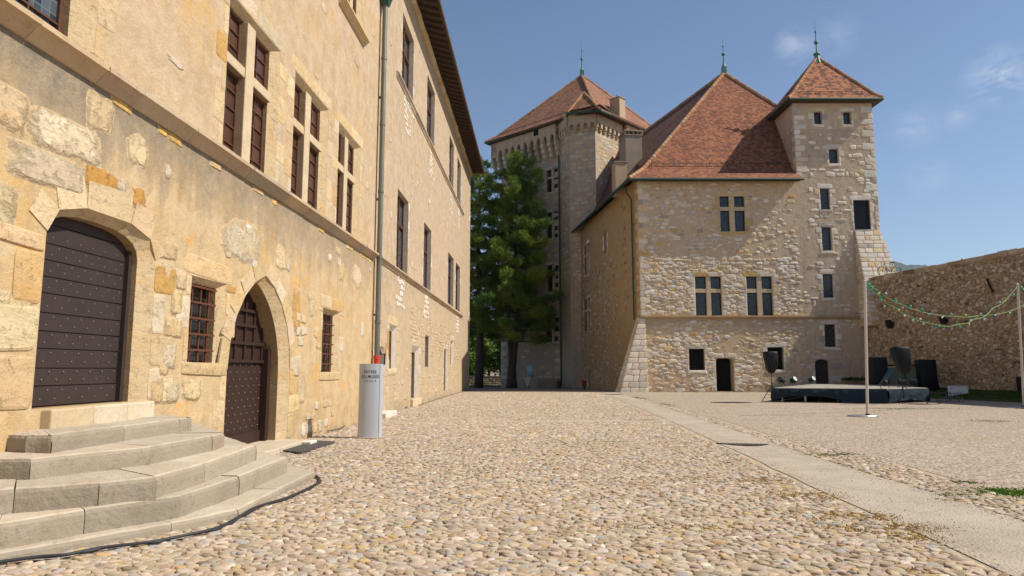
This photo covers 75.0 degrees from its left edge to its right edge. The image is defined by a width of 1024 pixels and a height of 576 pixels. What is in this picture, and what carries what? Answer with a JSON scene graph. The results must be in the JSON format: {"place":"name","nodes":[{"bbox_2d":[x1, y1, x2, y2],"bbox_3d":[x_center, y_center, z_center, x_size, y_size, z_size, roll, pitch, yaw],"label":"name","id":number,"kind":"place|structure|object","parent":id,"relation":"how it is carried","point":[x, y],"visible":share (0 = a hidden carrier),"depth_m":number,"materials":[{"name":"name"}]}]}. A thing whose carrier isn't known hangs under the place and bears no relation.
{"place":"outdoors","nodes":[
{"label":"outdoors","id":0,"kind":"place"},
{"bbox_2d":[3,370,1023,575],"bbox_3d":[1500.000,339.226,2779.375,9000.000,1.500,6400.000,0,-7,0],"label":"ground","id":1,"kind":"structure","parent":0,"point":[504,389],"depth_m":7.98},
{"bbox_2d":[0,415,315,559],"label":"stone steps","id":2,"kind":"structure","parent":1,"relation":"on","point":[64,489],"depth_m":6.79,"materials":[{"name":"beige stone"}]},
{"bbox_2d":[0,0,484,454],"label":"museum building","id":3,"kind":"structure","parent":1,"relation":"on","point":[246,221],"depth_m":12.03,"materials":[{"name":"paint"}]},
{"bbox_2d":[15,0,63,31],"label":"window","id":4,"kind":"structure","parent":3,"relation":"in","point":[50,11],"depth_m":7.80,"materials":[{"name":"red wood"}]},
{"bbox_2d":[32,217,126,407],"bbox_3d":[-5.454,0.304,8.286,0.167,2.270,1.780,0,-7,3],"label":"door","id":5,"kind":"structure","parent":3,"relation":"in","point":[80,314],"depth_m":8.28,"materials":[{"name":"brown wood"}]},
{"bbox_2d":[187,283,216,362],"bbox_3d":[-5.181,0.595,10.889,0.230,1.280,0.920,0,-7,3],"label":"window","id":6,"kind":"structure","parent":3,"relation":"in","point":[197,318],"depth_m":11.04,"materials":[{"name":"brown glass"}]},
{"bbox_2d":[222,10,266,170],"bbox_3d":[-5.145,-3.631,12.640,0.050,2.770,1.980,0,-7,3],"label":"window","id":7,"kind":"structure","parent":3,"relation":"in","point":[229,125],"depth_m":12.53,"materials":[{"name":"red wood"}]},
{"bbox_2d":[224,292,270,443],"bbox_3d":[-5.285,1.477,12.936,0.230,3.180,2.460,0,-7,3],"label":"door","id":8,"kind":"structure","parent":3,"relation":"in","point":[248,370],"depth_m":13.35,"materials":[{"name":"red wood"}]},
{"bbox_2d":[291,85,318,208],"bbox_3d":[-4.979,-3.241,15.731,0.050,2.740,2.020,0,-7,3],"label":"window","id":9,"kind":"structure","parent":3,"relation":"in","point":[314,112],"depth_m":16.27,"materials":[{"name":"red wood"}]},
{"bbox_2d":[321,313,333,371],"bbox_3d":[-4.856,1.412,17.138,0.210,1.520,1.100,0,-7,3],"label":"window","id":10,"kind":"structure","parent":3,"relation":"in","point":[325,334],"depth_m":17.38,"materials":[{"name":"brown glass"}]},
{"bbox_2d":[336,134,352,232],"bbox_3d":[-4.805,-2.886,18.786,0.050,2.730,1.820,0,-7,3],"label":"window","id":11,"kind":"structure","parent":3,"relation":"in","point":[350,151],"depth_m":19.40,"materials":[{"name":"red wood"}]},
{"bbox_2d":[380,354,385,364],"bbox_3d":[-4.337,2.370,22.217,0.220,0.360,0.090,0,-7,2],"label":"entry panel","id":12,"kind":"object","parent":3,"relation":"attached to","point":[382,358],"visible":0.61,"depth_m":22.18,"materials":[{"name":"white metal"}]},
{"bbox_2d":[396,195,403,270],"bbox_3d":[-4.548,-2.181,26.349,0.130,3.030,2.220,0,-7,2],"label":"window","id":13,"kind":"structure","parent":3,"relation":"in","point":[400,204],"depth_m":27.04,"materials":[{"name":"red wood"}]},
{"bbox_2d":[402,25,409,90],"bbox_3d":[-4.533,-9.447,27.652,0.130,2.890,2.380,0,-7,2],"label":"window","id":14,"kind":"structure","parent":3,"relation":"in","point":[405,49],"depth_m":28.42,"materials":[{"name":"red wood"}]},
{"bbox_2d":[423,227,427,287],"bbox_3d":[-4.335,-1.485,32.375,0.130,3.060,2.200,0,-7,2],"label":"window","id":15,"kind":"structure","parent":3,"relation":"in","point":[425,231],"depth_m":33.25,"materials":[{"name":"red wood"}]},
{"bbox_2d":[427,84,430,138],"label":"window","id":16,"kind":"structure","parent":3,"relation":"in","point":[428,90],"depth_m":34.57,"materials":[{"name":"red wood"}]},
{"bbox_2d":[448,256,450,303],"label":"window","id":17,"kind":"structure","parent":3,"relation":"in","point":[449,260],"depth_m":42.49,"materials":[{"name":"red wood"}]},
{"bbox_2d":[449,145,450,182],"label":"window","id":18,"kind":"structure","parent":3,"relation":"in","point":[449,145],"depth_m":42.95,"materials":[{"name":"red wood"}]},
{"bbox_2d":[455,267,456,309],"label":"window","id":19,"kind":"structure","parent":3,"relation":"in","point":[456,267],"depth_m":46.15,"materials":[{"name":"red wood"}]},
{"bbox_2d":[457,164,457,197],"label":"window","id":20,"kind":"structure","parent":3,"relation":"in","point":[457,164],"depth_m":47.01,"materials":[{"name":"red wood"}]},
{"bbox_2d":[283,441,334,453],"bbox_3d":[-4.439,3.224,13.623,1.304,0.038,2.366,0,-7,0],"label":"door mat","id":21,"kind":"object","parent":1,"relation":"on","point":[302,448],"depth_m":13.23,"materials":[{"name":"rubber"}]},
{"bbox_2d":[469,328,494,375],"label":"leafy tree","id":22,"kind":"object","parent":1,"relation":"on","point":[472,351],"visible":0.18,"depth_m":88.78,"materials":[{"name":"green plant"}]},
{"bbox_2d":[469,316,498,375],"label":"leafy tree","id":23,"kind":"object","parent":1,"relation":"on","point":[490,370],"visible":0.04,"depth_m":93.83,"materials":[{"name":"green plant"}]},
{"bbox_2d":[469,376,500,384],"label":"garden wall","id":24,"kind":"structure","parent":1,"relation":"on","point":[491,380],"depth_m":83.20,"materials":[{"name":"stone"}]},
{"bbox_2d":[484,331,500,375],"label":"leafy tree","id":25,"kind":"object","parent":1,"relation":"on","point":[496,348],"visible":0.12,"depth_m":89.46,"materials":[{"name":"green plant"}]},
{"bbox_2d":[469,156,521,387],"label":"pine tree","id":26,"kind":"object","parent":1,"relation":"on","point":[479,200],"visible":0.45,"depth_m":67.26,"materials":[{"name":"green plant"}]},
{"bbox_2d":[0,392,1023,575],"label":"cobblestones","id":27,"kind":"structure","parent":1,"relation":"on","point":[481,474],"depth_m":7.46,"materials":[{"name":"stone"}]},
{"bbox_2d":[0,475,321,563],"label":"cable","id":28,"kind":"object","parent":27,"relation":"on","point":[229,522],"visible":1,"depth_m":6.05,"materials":[{"name":"black rubber"}]},
{"bbox_2d":[351,364,392,438],"bbox_3d":[-3.250,2.626,15.547,0.980,1.703,0.412,0,-7,0],"label":"museum sign","id":29,"kind":"object","parent":27,"relation":"on","point":[370,399],"visible":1,"depth_m":15.41,"materials":[{"name":"silver metal"}]},
{"bbox_2d":[327,390,465,430],"bbox_3d":[-4.164,5.442,31.897,0.527,0.039,38.153,0,-7,2],"label":"curb","id":30,"kind":"object","parent":27,"relation":"on","point":[419,404],"visible":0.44,"depth_m":29.61,"materials":[{"name":"beige stone"}]},
{"bbox_2d":[470,149,565,387],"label":"pine tree","id":31,"kind":"object","parent":1,"relation":"on","point":[526,222],"visible":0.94,"depth_m":65.72,"materials":[{"name":"green plant"}]},
{"bbox_2d":[524,374,529,387],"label":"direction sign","id":32,"kind":"object","parent":1,"relation":"on","point":[526,379],"visible":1,"depth_m":62.93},
{"bbox_2d":[536,379,553,387],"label":"stone bench","id":33,"kind":"object","parent":1,"relation":"on","point":[545,383],"visible":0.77,"depth_m":65.35,"materials":[{"name":"grey stone"}]},
{"bbox_2d":[556,378,561,387],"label":"litter bin","id":34,"kind":"object","parent":1,"relation":"on","point":[558,382],"visible":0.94,"depth_m":63.78,"materials":[{"name":"black metal"}]},
{"bbox_2d":[484,42,650,387],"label":"great tower","id":35,"kind":"structure","parent":1,"relation":"on","point":[567,135],"depth_m":67.63,"materials":[{"name":"stone"}]},
{"bbox_2d":[527,366,532,376],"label":"poster","id":36,"kind":"object","parent":35,"relation":"attached to","point":[530,370],"visible":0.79,"depth_m":68.95,"materials":[{"name":"blue paper"}]},
{"bbox_2d":[548,169,557,191],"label":"window","id":37,"kind":"structure","parent":35,"relation":"in","point":[549,172],"depth_m":69.73,"materials":[{"name":"black glass"}]},
{"bbox_2d":[548,212,558,237],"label":"window","id":38,"kind":"structure","parent":35,"relation":"in","point":[550,214],"depth_m":69.16,"materials":[{"name":"black glass"}]},
{"bbox_2d":[548,265,558,291],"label":"window","id":39,"kind":"structure","parent":35,"relation":"in","point":[557,266],"depth_m":68.47,"materials":[{"name":"black glass"}]},
{"bbox_2d":[547,315,559,341],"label":"window","id":40,"kind":"structure","parent":35,"relation":"in","point":[549,333],"depth_m":67.55,"materials":[{"name":"black glass"}]},
{"bbox_2d":[582,379,586,388],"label":"red box","id":41,"kind":"object","parent":1,"relation":"on","point":[583,382],"visible":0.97,"depth_m":57.44,"materials":[{"name":"paint"}]},
{"bbox_2d":[571,45,806,391],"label":"castle lodge","id":42,"kind":"structure","parent":1,"relation":"on","point":[691,277],"depth_m":47.41,"materials":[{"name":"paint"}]},
{"bbox_2d":[689,349,703,369],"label":"window","id":43,"kind":"structure","parent":42,"relation":"in","point":[696,362],"depth_m":46.49,"materials":[{"name":"black metal"}]},
{"bbox_2d":[695,277,720,314],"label":"window","id":44,"kind":"structure","parent":42,"relation":"in","point":[699,281],"depth_m":46.95,"materials":[{"name":"black glass"}]},
{"bbox_2d":[716,358,730,390],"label":"doorway","id":45,"kind":"structure","parent":42,"relation":"in","point":[723,375],"depth_m":46.86,"materials":[{"name":"black wood"}]},
{"bbox_2d":[720,197,744,230],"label":"window","id":46,"kind":"structure","parent":42,"relation":"in","point":[738,201],"depth_m":47.67,"materials":[{"name":"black glass"}]},
{"bbox_2d":[746,277,771,314],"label":"window","id":47,"kind":"structure","parent":42,"relation":"in","point":[750,281],"depth_m":46.95,"materials":[{"name":"black glass"}]},
{"bbox_2d":[767,347,783,369],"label":"window","id":48,"kind":"structure","parent":42,"relation":"in","point":[779,350],"depth_m":46.52,"materials":[{"name":"black glass"}]},
{"bbox_2d":[471,385,1021,399],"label":"grass","id":49,"kind":"structure","parent":1,"relation":"on","point":[973,393],"depth_m":34.59,"materials":[{"name":"green plant"}]},
{"bbox_2d":[766,29,894,384],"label":"stair tower","id":50,"kind":"structure","parent":1,"relation":"on","point":[821,115],"depth_m":47.54,"materials":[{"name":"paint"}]},
{"bbox_2d":[814,113,820,123],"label":"window","id":51,"kind":"structure","parent":50,"relation":"in","point":[817,120],"depth_m":48.63,"materials":[{"name":"black glass"}]},
{"bbox_2d":[815,359,828,383],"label":"door","id":52,"kind":"structure","parent":50,"relation":"in","point":[821,366],"depth_m":46.40,"materials":[{"name":"brown wood"}]},
{"bbox_2d":[820,189,828,209],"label":"window","id":53,"kind":"structure","parent":50,"relation":"in","point":[824,197],"depth_m":47.82,"materials":[{"name":"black glass"}]},
{"bbox_2d":[821,228,830,250],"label":"window","id":54,"kind":"structure","parent":50,"relation":"in","point":[826,240],"depth_m":47.49,"materials":[{"name":"black glass"}]},
{"bbox_2d":[822,274,832,297],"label":"window","id":55,"kind":"structure","parent":50,"relation":"in","point":[827,278],"depth_m":47.06,"materials":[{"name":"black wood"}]},
{"bbox_2d":[824,325,834,346],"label":"window","id":56,"kind":"structure","parent":50,"relation":"in","point":[829,329],"depth_m":46.63,"materials":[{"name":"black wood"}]},
{"bbox_2d":[829,150,836,162],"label":"window","id":57,"kind":"structure","parent":50,"relation":"in","point":[832,153],"depth_m":48.22,"materials":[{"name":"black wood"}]},
{"bbox_2d":[843,113,849,123],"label":"window","id":58,"kind":"structure","parent":50,"relation":"in","point":[846,119],"depth_m":48.63,"materials":[{"name":"black glass"}]},
{"bbox_2d":[853,200,870,229],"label":"window","id":59,"kind":"structure","parent":50,"relation":"in","point":[861,210],"depth_m":47.60,"materials":[{"name":"black glass"}]},
{"bbox_2d":[867,248,1023,390],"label":"rampart wall","id":60,"kind":"structure","parent":1,"relation":"on","point":[980,353],"depth_m":38.36,"materials":[{"name":"stone"}]},
{"bbox_2d":[877,261,900,275],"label":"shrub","id":61,"kind":"object","parent":60,"relation":"on","point":[887,268],"visible":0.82,"depth_m":45.09,"materials":[{"name":"plant"}]},
{"bbox_2d":[884,320,893,328],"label":"wall floodlight","id":62,"kind":"object","parent":60,"relation":"attached to","point":[889,324],"depth_m":43.71,"materials":[{"name":"black metal"}]},
{"bbox_2d":[938,317,947,324],"bbox_3d":[25.492,1.920,39.336,0.440,0.448,0.352,1,-7,-9],"label":"wall floodlight","id":63,"kind":"object","parent":60,"relation":"attached to","point":[943,320],"depth_m":39.28,"materials":[{"name":"black metal"}]},
{"bbox_2d":[986,278,993,292],"bbox_3d":[26.119,-0.132,36.369,0.220,0.816,0.383,1,-7,-9],"label":"iron bracket","id":64,"kind":"object","parent":60,"relation":"attached to","point":[990,287],"visible":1,"depth_m":36.34,"materials":[{"name":"black metal"}]},
{"bbox_2d":[710,402,751,402],"bbox_3d":[10.435,5.448,31.744,2.000,0.012,1.000,0,-7,0],"label":"manhole cover","id":65,"kind":"object","parent":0,"point":[730,402],"visible":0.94,"depth_m":31.55,"materials":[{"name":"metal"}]},
{"bbox_2d":[440,0,1023,367],"label":"sky","id":66,"kind":"structure","parent":0,"point":[948,125],"materials":[{"name":"blue"}]},
{"bbox_2d":[602,392,1023,575],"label":"path","id":67,"kind":"structure","parent":0,"point":[1007,546],"depth_m":8.18,"materials":[{"name":"beige concrete"}]},
{"bbox_2d":[716,443,768,445],"bbox_3d":[4.875,3.300,14.021,1.082,0.022,0.459,-1,-7,10],"label":"drain grate","id":68,"kind":"object","parent":67,"relation":"on","point":[744,444],"visible":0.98,"depth_m":14.00,"materials":[{"name":"metal"}]},
{"bbox_2d":[609,393,1023,575],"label":"grit","id":69,"kind":"object","parent":67,"relation":"on","point":[954,542],"visible":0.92,"depth_m":9.55,"materials":[{"name":"stone"}]},
{"bbox_2d":[619,392,1023,498],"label":"courtyard paving","id":70,"kind":"structure","parent":0,"point":[947,435],"depth_m":18.56,"materials":[{"name":"beige gravel"}]},
{"bbox_2d":[761,351,784,402],"bbox_3d":[12.276,4.239,31.821,1.077,2.417,0.827,0,-7,0],"label":"speaker stand","id":71,"kind":"object","parent":70,"relation":"on","point":[770,358],"visible":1,"depth_m":31.62,"materials":[{"name":"black plastic"}]},
{"bbox_2d":[549,397,1023,575],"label":"grass","id":72,"kind":"structure","parent":70,"relation":"on","point":[1006,491],"depth_m":7.30,"materials":[{"name":"green plant"}]},
{"bbox_2d":[771,384,930,402],"bbox_3d":[18.082,5.484,34.776,6.442,0.680,10.650,-5,-8,34],"label":"stage","id":73,"kind":"object","parent":70,"relation":"on","point":[850,393],"visible":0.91,"depth_m":31.52,"materials":[{"name":"fabric"}]},
{"bbox_2d":[777,377,785,384],"bbox_3d":[15.094,5.208,37.354,0.410,0.480,0.366,3,-7,-20],"label":"stage lamp","id":74,"kind":"object","parent":73,"relation":"on","point":[780,380],"visible":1,"depth_m":37.27,"materials":[{"name":"black metal"}]},
{"bbox_2d":[789,376,796,384],"bbox_3d":[16.112,5.302,38.187,0.366,0.494,0.421,4,-8,-30],"label":"stage lamp","id":75,"kind":"object","parent":73,"relation":"on","point":[793,379],"visible":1,"depth_m":38.10,"materials":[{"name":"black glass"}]},
{"bbox_2d":[808,376,815,382],"bbox_3d":[17.993,5.522,40.008,0.366,0.494,0.421,4,-8,-30],"label":"stage lamp","id":76,"kind":"object","parent":73,"relation":"on","point":[812,379],"visible":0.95,"depth_m":39.93,"materials":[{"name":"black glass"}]},
{"bbox_2d":[880,379,888,386],"bbox_3d":[17.548,4.495,31.385,0.366,0.459,0.395,-4,-8,31],"label":"stage lamp","id":77,"kind":"object","parent":73,"relation":"on","point":[884,382],"visible":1,"depth_m":31.27,"materials":[{"name":"black metal"}]},
{"bbox_2d":[879,368,892,384],"bbox_3d":[20.652,4.861,36.703,1.851,0.945,0.277,6,-9,-40],"label":"leaning board","id":78,"kind":"object","parent":73,"relation":"on","point":[888,373],"visible":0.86,"depth_m":36.90,"materials":[{"name":"blue"}]},
{"bbox_2d":[897,379,905,386],"bbox_3d":[19.245,4.705,32.956,0.395,0.421,0.366,-3,-7,21],"label":"stage lamp","id":79,"kind":"object","parent":73,"relation":"on","point":[899,381],"visible":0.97,"depth_m":32.87,"materials":[{"name":"black metal"}]},
{"bbox_2d":[908,379,916,386],"bbox_3d":[20.215,4.784,33.610,0.400,0.422,0.366,-5,-8,35],"label":"stage lamp","id":80,"kind":"object","parent":73,"relation":"on","point":[912,382],"visible":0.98,"depth_m":33.53,"materials":[{"name":"black metal"}]},
{"bbox_2d":[847,280,878,416],"bbox_3d":[11.820,2.025,22.721,1.040,4.632,0.645,0,-7,0],"label":"light pole","id":81,"kind":"object","parent":70,"relation":"on","point":[867,414],"visible":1,"depth_m":22.65,"materials":[{"name":"beige"}]},
{"bbox_2d":[866,284,1022,317],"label":"string lights","id":82,"kind":"object","parent":81,"relation":"hanging from","point":[879,292],"visible":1,"depth_m":24.66,"materials":[{"name":"green plastic"}]},
{"bbox_2d":[868,357,889,396],"bbox_3d":[21.446,5.193,38.946,1.061,2.278,0.852,0,-7,0],"label":"draped speaker","id":83,"kind":"object","parent":70,"relation":"on","point":[877,368],"visible":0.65,"depth_m":38.67},
{"bbox_2d":[868,365,916,386],"bbox_3d":[22.500,5.279,38.983,3.200,2.100,0.170,0,-7,0],"label":"screen panel","id":84,"kind":"object","parent":70,"relation":"on","point":[895,376],"visible":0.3,"depth_m":39.04,"materials":[{"name":"black fabric"}]},
{"bbox_2d":[890,346,927,403],"bbox_3d":[18.012,3.987,30.477,1.515,2.600,0.796,1,-7,-8],"label":"speaker stand","id":85,"kind":"object","parent":70,"relation":"on","point":[900,357],"visible":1,"depth_m":30.21,"materials":[{"name":"black plastic"}]},
{"bbox_2d":[902,401,940,404],"bbox_3d":[19.426,5.289,30.812,3.487,0.110,1.030,5,-8,-33],"label":"cable","id":86,"kind":"object","parent":70,"relation":"on","point":[921,403],"visible":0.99,"depth_m":30.05,"materials":[{"name":"beige rubber"}]},
{"bbox_2d":[914,359,939,390],"bbox_3d":[24.245,5.257,38.938,1.167,2.148,0.852,0,-7,0],"label":"draped speaker","id":87,"kind":"object","parent":70,"relation":"on","point":[926,374],"visible":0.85,"depth_m":38.63},
{"bbox_2d":[928,392,963,401],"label":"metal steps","id":88,"kind":"structure","parent":70,"relation":"on","point":[949,397],"depth_m":32.70,"materials":[{"name":"metal"}]},
{"bbox_2d":[1006,283,1023,407],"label":"light pole","id":89,"kind":"object","parent":70,"relation":"on","point":[1020,340],"visible":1,"depth_m":27.66,"materials":[{"name":"beige"}]},
{"bbox_2d":[866,282,1016,329],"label":"string lights","id":90,"kind":"object","parent":89,"relation":"hanging from","point":[903,314],"visible":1,"depth_m":24.79,"materials":[{"name":"green plastic"}]},
{"bbox_2d":[840,377,864,384],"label":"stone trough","id":91,"kind":"object","parent":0,"point":[854,380],"visible":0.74,"depth_m":44.69,"materials":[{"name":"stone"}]},
{"bbox_2d":[893,261,926,271],"bbox_3d":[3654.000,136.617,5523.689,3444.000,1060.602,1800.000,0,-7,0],"label":"hills","id":92,"kind":"structure","parent":0,"point":[902,267],"depth_m":6176.75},
{"bbox_2d":[930,390,1021,402],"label":"grass bank","id":93,"kind":"structure","parent":0,"point":[986,399],"depth_m":34.07,"materials":[{"name":"green plant"}]},
{"bbox_2d":[948,386,967,395],"bbox_3d":[23.809,5.622,35.579,1.033,0.800,0.054,0,-7,3],"label":"information panel","id":94,"kind":"object","parent":93,"relation":"on","point":[955,390],"visible":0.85,"depth_m":35.58,"materials":[{"name":"metal"}]},
{"bbox_2d":[1015,377,1021,391],"bbox_3d":[26.075,4.883,33.702,0.670,0.795,0.730,0,-7,0],"label":"flight case","id":95,"kind":"object","parent":93,"relation":"on","point":[1018,384],"visible":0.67,"depth_m":33.89,"materials":[{"name":"metal"}]}
]}

